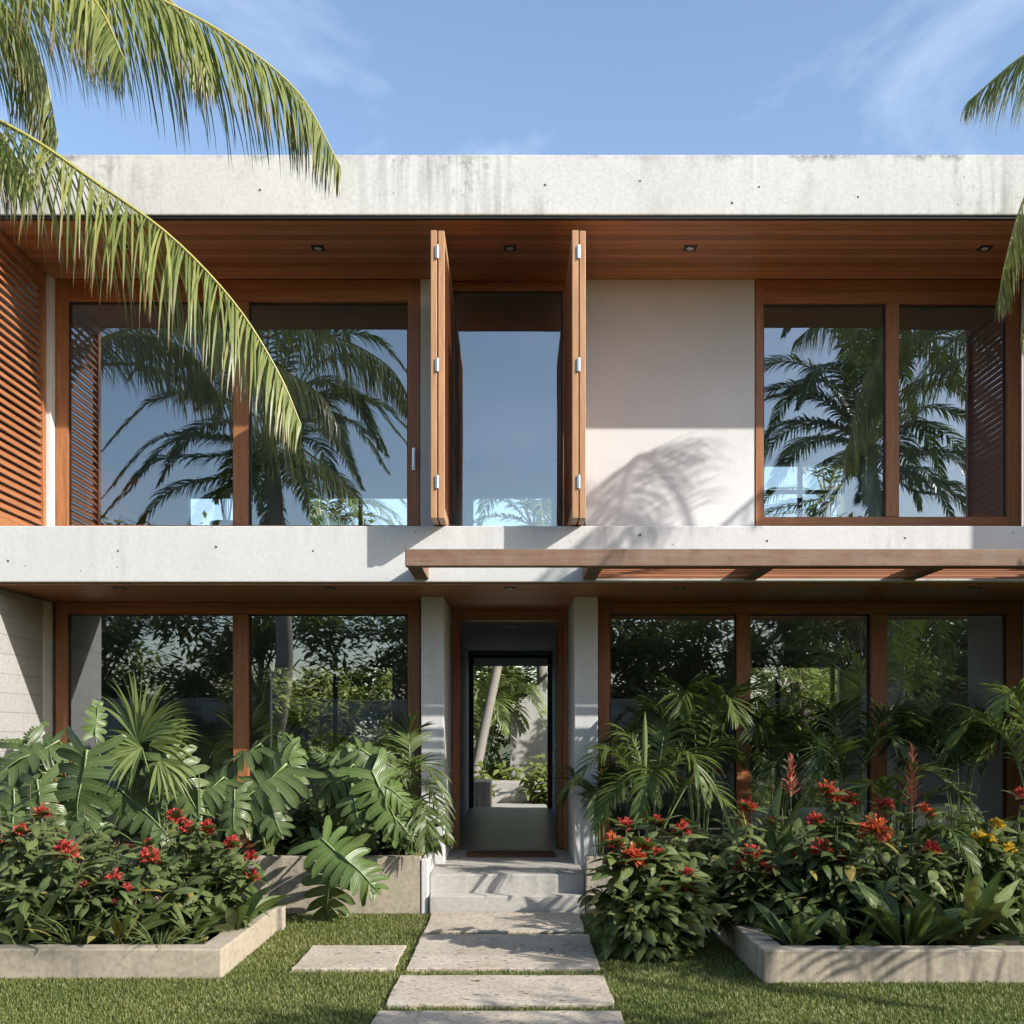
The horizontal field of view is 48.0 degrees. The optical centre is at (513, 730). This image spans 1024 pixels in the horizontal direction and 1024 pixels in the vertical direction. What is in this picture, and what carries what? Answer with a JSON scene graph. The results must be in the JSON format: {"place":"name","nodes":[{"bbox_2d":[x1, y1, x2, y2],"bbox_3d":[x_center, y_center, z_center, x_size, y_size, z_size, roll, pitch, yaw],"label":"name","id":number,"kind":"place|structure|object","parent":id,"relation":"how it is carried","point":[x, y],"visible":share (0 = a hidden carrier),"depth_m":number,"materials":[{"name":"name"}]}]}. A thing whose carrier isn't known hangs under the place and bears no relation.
{"place":"outdoors","nodes":[
{"label":"outdoors","id":0,"kind":"place"},
{"bbox_2d":[474,779,491,806],"bbox_3d":[-0.620,1.300,23.300,0.320,0.599,1.400,0,0,0],"label":"planter","id":1,"kind":"object","parent":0,"point":[482,792],"visible":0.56,"depth_m":22.60,"materials":[{"name":"concrete"}]},
{"bbox_2d":[0,738,1023,1023],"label":"ground","id":2,"kind":"structure","parent":0,"point":[502,750],"depth_m":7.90,"materials":[{"name":"green plant"}]},
{"bbox_2d":[0,898,285,979],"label":"planter","id":3,"kind":"object","parent":2,"relation":"on","point":[222,953],"visible":0.44,"depth_m":7.94,"materials":[{"name":"concrete"}]},
{"bbox_2d":[0,784,65,872],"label":"leafy shrub","id":4,"kind":"object","parent":3,"relation":"on","point":[31,804],"visible":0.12,"depth_m":9.88,"materials":[{"name":"green plant"}]},
{"bbox_2d":[0,888,85,943],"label":"strap leaf plant","id":5,"kind":"object","parent":3,"relation":"on","point":[6,936],"visible":0.59,"depth_m":8.16,"materials":[{"name":"green plant"}]},
{"bbox_2d":[0,803,109,943],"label":"flowering shrub","id":6,"kind":"object","parent":3,"relation":"on","point":[23,890],"visible":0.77,"depth_m":8.37,"materials":[{"name":"green plant"}]},
{"bbox_2d":[15,896,134,945],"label":"grass tuft","id":7,"kind":"object","parent":3,"relation":"on","point":[73,937],"visible":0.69,"depth_m":8.13,"materials":[{"name":"green plant"}]},
{"bbox_2d":[0,807,155,897],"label":"leafy shrub","id":8,"kind":"object","parent":3,"relation":"on","point":[99,850],"visible":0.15,"depth_m":9.53,"materials":[{"name":"green plant"}]},
{"bbox_2d":[50,832,197,943],"bbox_3d":[-2.928,1.255,8.464,1.076,0.976,0.907,0,0,34],"label":"flowering shrub","id":9,"kind":"object","parent":3,"relation":"in","point":[124,895],"visible":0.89,"depth_m":8.33,"materials":[{"name":"green plant"}]},
{"bbox_2d":[65,905,182,943],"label":"strap leaf plant","id":10,"kind":"object","parent":3,"relation":"on","point":[119,928],"visible":0.64,"depth_m":8.23,"materials":[{"name":"green plant"}]},
{"bbox_2d":[93,669,199,888],"bbox_3d":[-3.330,0.481,10.294,1.058,2.081,0.485,0,0,0],"label":"fan palm","id":11,"kind":"object","parent":3,"relation":"on","point":[139,724],"visible":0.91,"depth_m":10.29,"materials":[{"name":"green plant"}]},
{"bbox_2d":[106,904,200,950],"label":"grass tuft","id":12,"kind":"object","parent":3,"relation":"on","point":[158,939],"visible":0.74,"depth_m":8.19,"materials":[{"name":"green plant"}]},
{"bbox_2d":[134,890,255,943],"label":"strap leaf plant","id":13,"kind":"object","parent":3,"relation":"on","point":[206,923],"visible":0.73,"depth_m":8.44,"materials":[{"name":"green plant"}]},
{"bbox_2d":[123,823,267,898],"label":"leafy shrub","id":14,"kind":"object","parent":3,"relation":"on","point":[167,844],"visible":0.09,"depth_m":9.83,"materials":[{"name":"green plant"}]},
{"bbox_2d":[196,775,223,848],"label":"paddle leaf plant","id":15,"kind":"object","parent":3,"relation":"in","point":[220,823],"visible":0.27,"depth_m":10.38,"materials":[{"name":"green plant"}]},
{"bbox_2d":[151,808,273,941],"bbox_3d":[-2.383,1.158,8.905,0.891,1.116,0.889,0,0,-28],"label":"flowering shrub","id":16,"kind":"object","parent":3,"relation":"in","point":[207,875],"visible":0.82,"depth_m":8.78,"materials":[{"name":"green plant"}]},
{"bbox_2d":[188,885,290,931],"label":"strap leaf plant","id":17,"kind":"object","parent":3,"relation":"on","point":[253,902],"visible":0.63,"depth_m":8.64,"materials":[{"name":"green plant"}]},
{"bbox_2d":[0,0,340,455],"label":"coconut palm","id":18,"kind":"object","parent":2,"relation":"on","point":[87,21],"visible":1,"depth_m":8.59,"materials":[{"name":"green plant"}]},
{"bbox_2d":[71,847,421,914],"bbox_3d":[-3.037,1.447,11.530,4.326,0.544,1.540,0,0,0],"label":"planter","id":19,"kind":"object","parent":2,"relation":"on","point":[286,875],"visible":0.25,"depth_m":10.76,"materials":[{"name":"concrete"}]},
{"bbox_2d":[0,698,212,854],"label":"monstera plant","id":20,"kind":"object","parent":19,"relation":"in","point":[72,796],"visible":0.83,"depth_m":10.31,"materials":[{"name":"green plant"}]},
{"bbox_2d":[126,788,223,854],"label":"leafy shrub","id":21,"kind":"object","parent":19,"relation":"on","point":[171,803],"visible":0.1,"depth_m":11.30,"materials":[{"name":"green plant"}]},
{"bbox_2d":[180,733,326,854],"bbox_3d":[-2.383,0.634,10.635,1.384,1.241,0.661,0,0,0],"label":"monstera plant","id":22,"kind":"object","parent":19,"relation":"in","point":[266,795],"visible":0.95,"depth_m":10.45,"materials":[{"name":"green plant"}]},
{"bbox_2d":[250,789,367,855],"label":"leafy shrub","id":23,"kind":"object","parent":19,"relation":"on","point":[304,819],"visible":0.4,"depth_m":11.16,"materials":[{"name":"green plant"}]},
{"bbox_2d":[279,732,416,920],"bbox_3d":[-1.559,0.870,10.505,1.343,1.729,1.067,0,0,0],"label":"monstera plant","id":24,"kind":"object","parent":19,"relation":"in","point":[367,774],"visible":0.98,"depth_m":10.48,"materials":[{"name":"green plant"}]},
{"bbox_2d":[350,802,456,857],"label":"leafy shrub","id":25,"kind":"object","parent":19,"relation":"on","point":[386,848],"visible":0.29,"depth_m":11.28,"materials":[{"name":"green plant"}]},
{"bbox_2d":[368,708,456,857],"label":"feather palm","id":26,"kind":"object","parent":19,"relation":"on","point":[416,741],"visible":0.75,"depth_m":10.88,"materials":[{"name":"green plant"}]},
{"bbox_2d":[200,511,320,732],"bbox_3d":[-7.488,-1.688,28.961,5.510,7.470,6.402,0,0,6],"label":"garden tree","id":27,"kind":"object","parent":2,"relation":"on","point":[204,513],"visible":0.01,"depth_m":28.67,"materials":[{"name":"green plant"}]},
{"bbox_2d":[272,668,377,762],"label":"garden tree","id":28,"kind":"object","parent":2,"relation":"on","point":[277,702],"visible":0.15,"depth_m":26.14,"materials":[{"name":"green plant"}]},
{"bbox_2d":[278,673,378,762],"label":"garden tree","id":29,"kind":"object","parent":2,"relation":"on","point":[291,731],"depth_m":33.20,"materials":[{"name":"green plant"}]},
{"bbox_2d":[272,510,388,756],"bbox_3d":[-4.345,-1.688,28.880,6.402,7.470,5.510,0,0,-40],"label":"garden tree","id":30,"kind":"object","parent":2,"relation":"on","point":[341,676],"visible":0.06,"depth_m":27.50,"materials":[{"name":"green plant"}]},
{"bbox_2d":[292,668,391,758],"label":"garden tree","id":31,"kind":"object","parent":2,"relation":"on","point":[385,696],"visible":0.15,"depth_m":26.20,"materials":[{"name":"green plant"}]},
{"bbox_2d":[291,945,406,972],"bbox_3d":[-1.215,1.701,8.611,0.742,0.034,0.889,0,0,0],"label":"stepping stone","id":32,"kind":"object","parent":2,"relation":"on","point":[344,958],"visible":0.98,"depth_m":8.51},
{"bbox_2d":[311,499,406,756],"bbox_3d":[-4.568,-2.420,27.595,4.980,8.318,4.523,0,0,32],"label":"coconut palm","id":33,"kind":"object","parent":2,"relation":"on","point":[331,520],"visible":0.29,"depth_m":27.18,"materials":[{"name":"green plant"}]},
{"bbox_2d":[356,666,536,779],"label":"garden tree","id":34,"kind":"object","parent":2,"relation":"on","point":[491,767],"visible":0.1,"depth_m":31.59,"materials":[{"name":"green plant"}]},
{"bbox_2d":[391,666,501,775],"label":"coconut palm","id":35,"kind":"object","parent":2,"relation":"on","point":[482,737],"visible":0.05,"depth_m":26.80,"materials":[{"name":"beige plant"}]},
{"bbox_2d":[474,760,496,798],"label":"leafy shrub","id":36,"kind":"object","parent":2,"relation":"on","point":[484,775],"visible":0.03,"depth_m":24.64,"materials":[{"name":"green plant"}]},
{"bbox_2d":[371,1011,624,1023],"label":"stepping stone","id":37,"kind":"object","parent":2,"relation":"on","point":[498,1017],"visible":1,"depth_m":6.76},
{"bbox_2d":[386,975,613,1009],"bbox_3d":[-0.085,1.701,7.516,1.423,0.034,0.853,0,0,0],"label":"stepping stone","id":38,"kind":"object","parent":2,"relation":"on","point":[515,991],"visible":0.99,"depth_m":7.43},
{"bbox_2d":[406,934,599,972],"bbox_3d":[-0.073,1.701,8.856,1.390,0.034,1.382,0,0,0],"label":"stepping stone","id":39,"kind":"object","parent":2,"relation":"on","point":[484,952],"visible":0.99,"depth_m":8.70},
{"bbox_2d":[424,912,584,933],"bbox_3d":[-0.079,1.701,10.190,1.372,0.034,1.027,0,0,0],"label":"stepping stone","id":40,"kind":"object","parent":2,"relation":"on","point":[501,922],"visible":0.94,"depth_m":10.11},
{"bbox_2d":[477,666,536,768],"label":"garden tree","id":41,"kind":"object","parent":2,"relation":"on","point":[507,671],"visible":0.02,"depth_m":33.56,"materials":[{"name":"green plant"}]},
{"bbox_2d":[474,676,546,776],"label":"feather palm","id":42,"kind":"object","parent":2,"relation":"on","point":[503,708],"visible":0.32,"depth_m":27.97,"materials":[{"name":"green plant"}]},
{"bbox_2d":[0,155,1023,914],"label":"house","id":43,"kind":"structure","parent":2,"relation":"on","point":[640,371],"depth_m":12.30,"materials":[{"name":"white concrete"}]},
{"bbox_2d":[180,440,270,524],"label":"potted plant","id":44,"kind":"object","parent":43,"relation":"on","point":[221,465],"visible":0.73,"depth_m":13.50,"materials":[{"name":"green plant"}]},
{"bbox_2d":[56,279,419,525],"bbox_3d":[-2.954,-3.489,12.341,3.892,2.694,0.198,0,0,0],"label":"window","id":45,"kind":"structure","parent":43,"relation":"in","point":[245,293],"depth_m":12.30,"materials":[{"name":"brown wood"}]},
{"bbox_2d":[56,602,420,848],"bbox_3d":[-2.957,-0.056,12.341,3.897,2.652,0.198,0,0,0],"label":"window","id":46,"kind":"structure","parent":43,"relation":"in","point":[241,612],"depth_m":12.30,"materials":[{"name":"brown wood"}]},
{"bbox_2d":[271,664,391,755],"bbox_3d":[-3.225,-0.305,20.360,2.150,1.750,0.080,0,0,0],"label":"rear window frame","id":47,"kind":"structure","parent":43,"relation":"in","point":[335,667],"depth_m":20.32,"materials":[{"name":"black metal"}]},
{"bbox_2d":[358,497,362,524],"bbox_3d":[-2.715,-3.115,20.360,0.070,2.030,0.080,0,0,0],"label":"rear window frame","id":48,"kind":"structure","parent":43,"relation":"in","point":[360,500],"depth_m":20.32,"materials":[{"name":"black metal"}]},
{"bbox_2d":[451,281,565,525],"bbox_3d":[-0.073,-3.489,12.430,1.305,2.694,0.140,0,0,0],"label":"window","id":49,"kind":"structure","parent":43,"relation":"in","point":[459,288],"depth_m":12.37,"materials":[{"name":"brown wood"}]},
{"bbox_2d":[466,851,555,856],"bbox_3d":[-0.035,1.348,12.620,0.970,0.020,0.500,0,0,0],"label":"doormat","id":50,"kind":"object","parent":43,"relation":"on","point":[510,854],"visible":1,"depth_m":12.46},
{"bbox_2d":[553,623,562,847],"bbox_3d":[0.521,0.050,13.795,0.085,2.600,0.950,0,0,0],"label":"door leaf","id":51,"kind":"structure","parent":43,"relation":"in","point":[559,631],"depth_m":13.32,"materials":[{"name":"wood"}]},
{"bbox_2d":[751,664,838,803],"bbox_3d":[4.825,0.090,20.360,1.850,2.540,0.080,0,0,0],"label":"rear window frame","id":52,"kind":"structure","parent":43,"relation":"in","point":[776,667],"depth_m":20.32,"materials":[{"name":"brown wood"}]},
{"bbox_2d":[764,465,844,516],"bbox_3d":[5.075,-3.400,20.360,1.550,2.600,0.084,0,0,0],"label":"rear window frame","id":53,"kind":"structure","parent":43,"relation":"in","point":[799,492],"depth_m":20.32,"materials":[{"name":"white metal"}]},
{"bbox_2d":[598,602,1020,848],"bbox_3d":[3.166,-0.056,12.341,4.519,2.652,0.198,0,0,0],"label":"window","id":54,"kind":"structure","parent":43,"relation":"in","point":[876,613],"depth_m":12.30,"materials":[{"name":"brown wood"}]},
{"bbox_2d":[755,279,1018,525],"bbox_3d":[3.994,-3.489,12.365,2.820,2.694,0.150,0,0,0],"label":"window","id":55,"kind":"structure","parent":43,"relation":"in","point":[888,295],"depth_m":12.30,"materials":[{"name":"brown wood"}]},
{"bbox_2d":[474,499,550,684],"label":"coconut palm","id":56,"kind":"object","parent":2,"relation":"on","point":[540,509],"visible":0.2,"depth_m":29.21,"materials":[{"name":"green plant"}]},
{"bbox_2d":[492,756,544,780],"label":"leafy shrub","id":57,"kind":"object","parent":2,"relation":"on","point":[506,774],"visible":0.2,"depth_m":27.48,"materials":[{"name":"green plant"}]},
{"bbox_2d":[510,677,546,778],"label":"ramp wall","id":58,"kind":"structure","parent":2,"relation":"on","point":[525,744],"depth_m":29.12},
{"bbox_2d":[516,754,546,805],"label":"leafy shrub","id":59,"kind":"object","parent":2,"relation":"on","point":[531,793],"visible":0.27,"depth_m":25.36,"materials":[{"name":"green plant"}]},
{"bbox_2d":[577,814,737,964],"bbox_3d":[1.048,1.285,8.690,1.074,1.291,1.088,0,0,42],"label":"flowering shrub","id":60,"kind":"object","parent":2,"relation":"on","point":[656,909],"visible":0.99,"depth_m":8.53,"materials":[{"name":"green plant"}]},
{"bbox_2d":[751,668,817,789],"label":"garden tree","id":61,"kind":"object","parent":2,"relation":"on","point":[756,675],"depth_m":32.72,"materials":[{"name":"green plant"}]},
{"bbox_2d":[585,846,1000,914],"bbox_3d":[3.336,1.447,11.530,5.328,0.544,1.540,0,0,0],"label":"planter","id":62,"kind":"object","parent":2,"relation":"on","point":[588,881],"visible":0.1,"depth_m":10.76,"materials":[{"name":"concrete"}]},
{"bbox_2d":[541,758,643,853],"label":"feather palm","id":63,"kind":"object","parent":62,"relation":"on","point":[591,788],"visible":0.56,"depth_m":11.55,"materials":[{"name":"green plant"}]},
{"bbox_2d":[642,713,647,835],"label":"spear shoot","id":64,"kind":"object","parent":62,"relation":"on","point":[644,743],"visible":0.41,"depth_m":10.80,"materials":[{"name":"green plant"}]},
{"bbox_2d":[556,698,751,848],"bbox_3d":[1.355,0.396,10.778,1.977,1.472,1.557,0,0,0],"label":"feather palm","id":65,"kind":"object","parent":62,"relation":"on","point":[704,785],"visible":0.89,"depth_m":10.50,"materials":[{"name":"green plant"}]},
{"bbox_2d":[620,671,777,851],"bbox_3d":[1.850,0.335,11.252,1.607,1.833,1.383,0,0,0],"label":"feather palm","id":66,"kind":"object","parent":62,"relation":"on","point":[734,711],"visible":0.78,"depth_m":11.13,"materials":[{"name":"green plant"}]},
{"bbox_2d":[684,703,854,839],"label":"feather palm","id":67,"kind":"object","parent":62,"relation":"on","point":[783,734],"visible":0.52,"depth_m":11.30,"materials":[{"name":"green plant"}]},
{"bbox_2d":[751,723,827,816],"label":"potted plant","id":68,"kind":"object","parent":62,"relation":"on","point":[795,798],"visible":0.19,"depth_m":18.05,"materials":[{"name":"green plant"}]},
{"bbox_2d":[757,692,928,841],"bbox_3d":[3.206,0.420,11.164,1.817,1.664,1.510,0,0,0],"label":"feather palm","id":69,"kind":"object","parent":62,"relation":"on","point":[866,741],"visible":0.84,"depth_m":11.08,"materials":[{"name":"green plant"}]},
{"bbox_2d":[878,696,1023,852],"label":"feather palm","id":70,"kind":"object","parent":62,"relation":"on","point":[939,751],"visible":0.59,"depth_m":11.29,"materials":[{"name":"green plant"}]},
{"bbox_2d":[751,668,836,805],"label":"garden tree","id":71,"kind":"object","parent":2,"relation":"on","point":[801,681],"visible":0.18,"depth_m":26.34,"materials":[{"name":"green plant"}]},
{"bbox_2d":[763,668,836,801],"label":"garden tree","id":72,"kind":"object","parent":2,"relation":"on","point":[821,778],"depth_m":28.15,"materials":[{"name":"green plant"}]},
{"bbox_2d":[764,467,842,781],"bbox_3d":[7.681,-2.795,27.958,4.265,9.063,4.517,0,0,0],"label":"coconut palm","id":73,"kind":"object","parent":2,"relation":"on","point":[825,510],"visible":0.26,"depth_m":27.91,"materials":[{"name":"green plant"}]},
{"bbox_2d":[710,900,1023,983],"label":"planter","id":74,"kind":"object","parent":2,"relation":"on","point":[766,957],"visible":0.37,"depth_m":7.80,"materials":[{"name":"concrete"}]},
{"bbox_2d":[659,814,753,934],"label":"leafy shrub","id":75,"kind":"object","parent":74,"relation":"in","point":[712,847],"visible":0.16,"depth_m":9.68,"materials":[{"name":"green plant"}]},
{"bbox_2d":[688,796,811,938],"bbox_3d":[1.852,1.113,8.944,1.063,1.220,0.881,0,0,0],"label":"flowering shrub","id":76,"kind":"object","parent":74,"relation":"in","point":[744,881],"visible":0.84,"depth_m":8.78,"materials":[{"name":"green plant"}]},
{"bbox_2d":[716,779,810,856],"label":"paddle leaf plant","id":77,"kind":"object","parent":74,"relation":"on","point":[775,808],"visible":0.31,"depth_m":9.80,"materials":[{"name":"green plant"}]},
{"bbox_2d":[752,900,832,945],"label":"strap leaf plant","id":78,"kind":"object","parent":74,"relation":"on","point":[808,930],"visible":0.87,"depth_m":8.17,"materials":[{"name":"green plant"}]},
{"bbox_2d":[737,803,853,869],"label":"leafy shrub","id":79,"kind":"object","parent":74,"relation":"on","point":[797,823],"visible":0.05,"depth_m":9.94,"materials":[{"name":"green plant"}]},
{"bbox_2d":[748,752,863,920],"bbox_3d":[2.158,0.865,8.937,1.168,1.416,1.077,0,0,0],"label":"bromeliad","id":80,"kind":"object","parent":74,"relation":"on","point":[790,781],"visible":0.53,"depth_m":9.04,"materials":[{"name":"red plant"}]},
{"bbox_2d":[761,779,906,943],"bbox_3d":[2.391,1.059,8.769,1.068,1.388,0.954,0,0,0],"label":"flowering shrub","id":81,"kind":"object","parent":74,"relation":"in","point":[835,886],"visible":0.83,"depth_m":8.60,"materials":[{"name":"green plant"}]},
{"bbox_2d":[807,903,895,949],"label":"strap leaf plant","id":82,"kind":"object","parent":74,"relation":"on","point":[834,924],"visible":0.77,"depth_m":8.14,"materials":[{"name":"green plant"}]},
{"bbox_2d":[846,798,940,882],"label":"leafy shrub","id":83,"kind":"object","parent":74,"relation":"on","point":[871,859],"visible":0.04,"depth_m":9.81,"materials":[{"name":"green plant"}]},
{"bbox_2d":[816,756,989,873],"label":"feather palm","id":84,"kind":"object","parent":74,"relation":"in","point":[967,846],"visible":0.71,"depth_m":8.97,"materials":[{"name":"green plant"}]},
{"bbox_2d":[842,876,980,945],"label":"strap leaf plant","id":85,"kind":"object","parent":74,"relation":"on","point":[920,925],"visible":0.79,"depth_m":8.11,"materials":[{"name":"green plant"}]},
{"bbox_2d":[855,797,971,945],"bbox_3d":[3.029,1.124,8.666,0.951,1.233,0.950,0,0,33],"label":"flowering shrub","id":86,"kind":"object","parent":74,"relation":"in","point":[926,868],"visible":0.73,"depth_m":8.53,"materials":[{"name":"green plant"}]},
{"bbox_2d":[873,742,964,900],"bbox_3d":[3.186,0.823,9.056,0.932,1.499,0.976,0,0,-31],"label":"bromeliad","id":87,"kind":"object","parent":74,"relation":"on","point":[910,791],"visible":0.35,"depth_m":9.00,"materials":[{"name":"red plant"}]},
{"bbox_2d":[899,867,1023,945],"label":"strap leaf plant","id":88,"kind":"object","parent":74,"relation":"on","point":[974,894],"visible":0.73,"depth_m":8.17,"materials":[{"name":"green plant"}]},
{"bbox_2d":[921,800,1023,904],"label":"leafy shrub","id":89,"kind":"object","parent":74,"relation":"on","point":[939,819],"visible":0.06,"depth_m":10.03,"materials":[{"name":"green plant"}]},
{"bbox_2d":[938,786,1023,934],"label":"flowering shrub","id":90,"kind":"object","parent":74,"relation":"on","point":[1008,862],"visible":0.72,"depth_m":8.80,"materials":[{"name":"green plant"}]},
{"bbox_2d":[944,678,1023,792],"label":"feather palm","id":91,"kind":"object","parent":74,"relation":"in","point":[1018,691],"visible":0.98,"depth_m":10.56,"materials":[{"name":"green plant"}]},
{"bbox_2d":[949,878,1023,945],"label":"strap leaf plant","id":92,"kind":"object","parent":74,"relation":"on","point":[1004,921],"visible":0.56,"depth_m":8.20,"materials":[{"name":"green plant"}]},
{"bbox_2d":[957,808,1022,856],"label":"paddle leaf plant","id":93,"kind":"object","parent":74,"relation":"on","point":[967,827],"visible":0.04,"depth_m":9.61,"materials":[{"name":"green plant"}]},
{"bbox_2d":[960,54,1023,355],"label":"coconut palm","id":94,"kind":"object","parent":2,"relation":"on","point":[1005,292],"visible":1,"depth_m":9.62,"materials":[{"name":"green plant"}]},
{"bbox_2d":[0,0,1023,737],"label":"sky","id":95,"kind":"structure","parent":0,"point":[378,77],"materials":[{"name":"blue"}]},
{"bbox_2d":[492,780,545,802],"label":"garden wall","id":96,"kind":"structure","parent":0,"point":[505,791],"depth_m":25.80,"materials":[{"name":"concrete"}]},
{"bbox_2d":[492,803,546,806],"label":"path","id":97,"kind":"structure","parent":0,"point":[517,805],"depth_m":24.70,"materials":[{"name":"concrete"}]}
]}

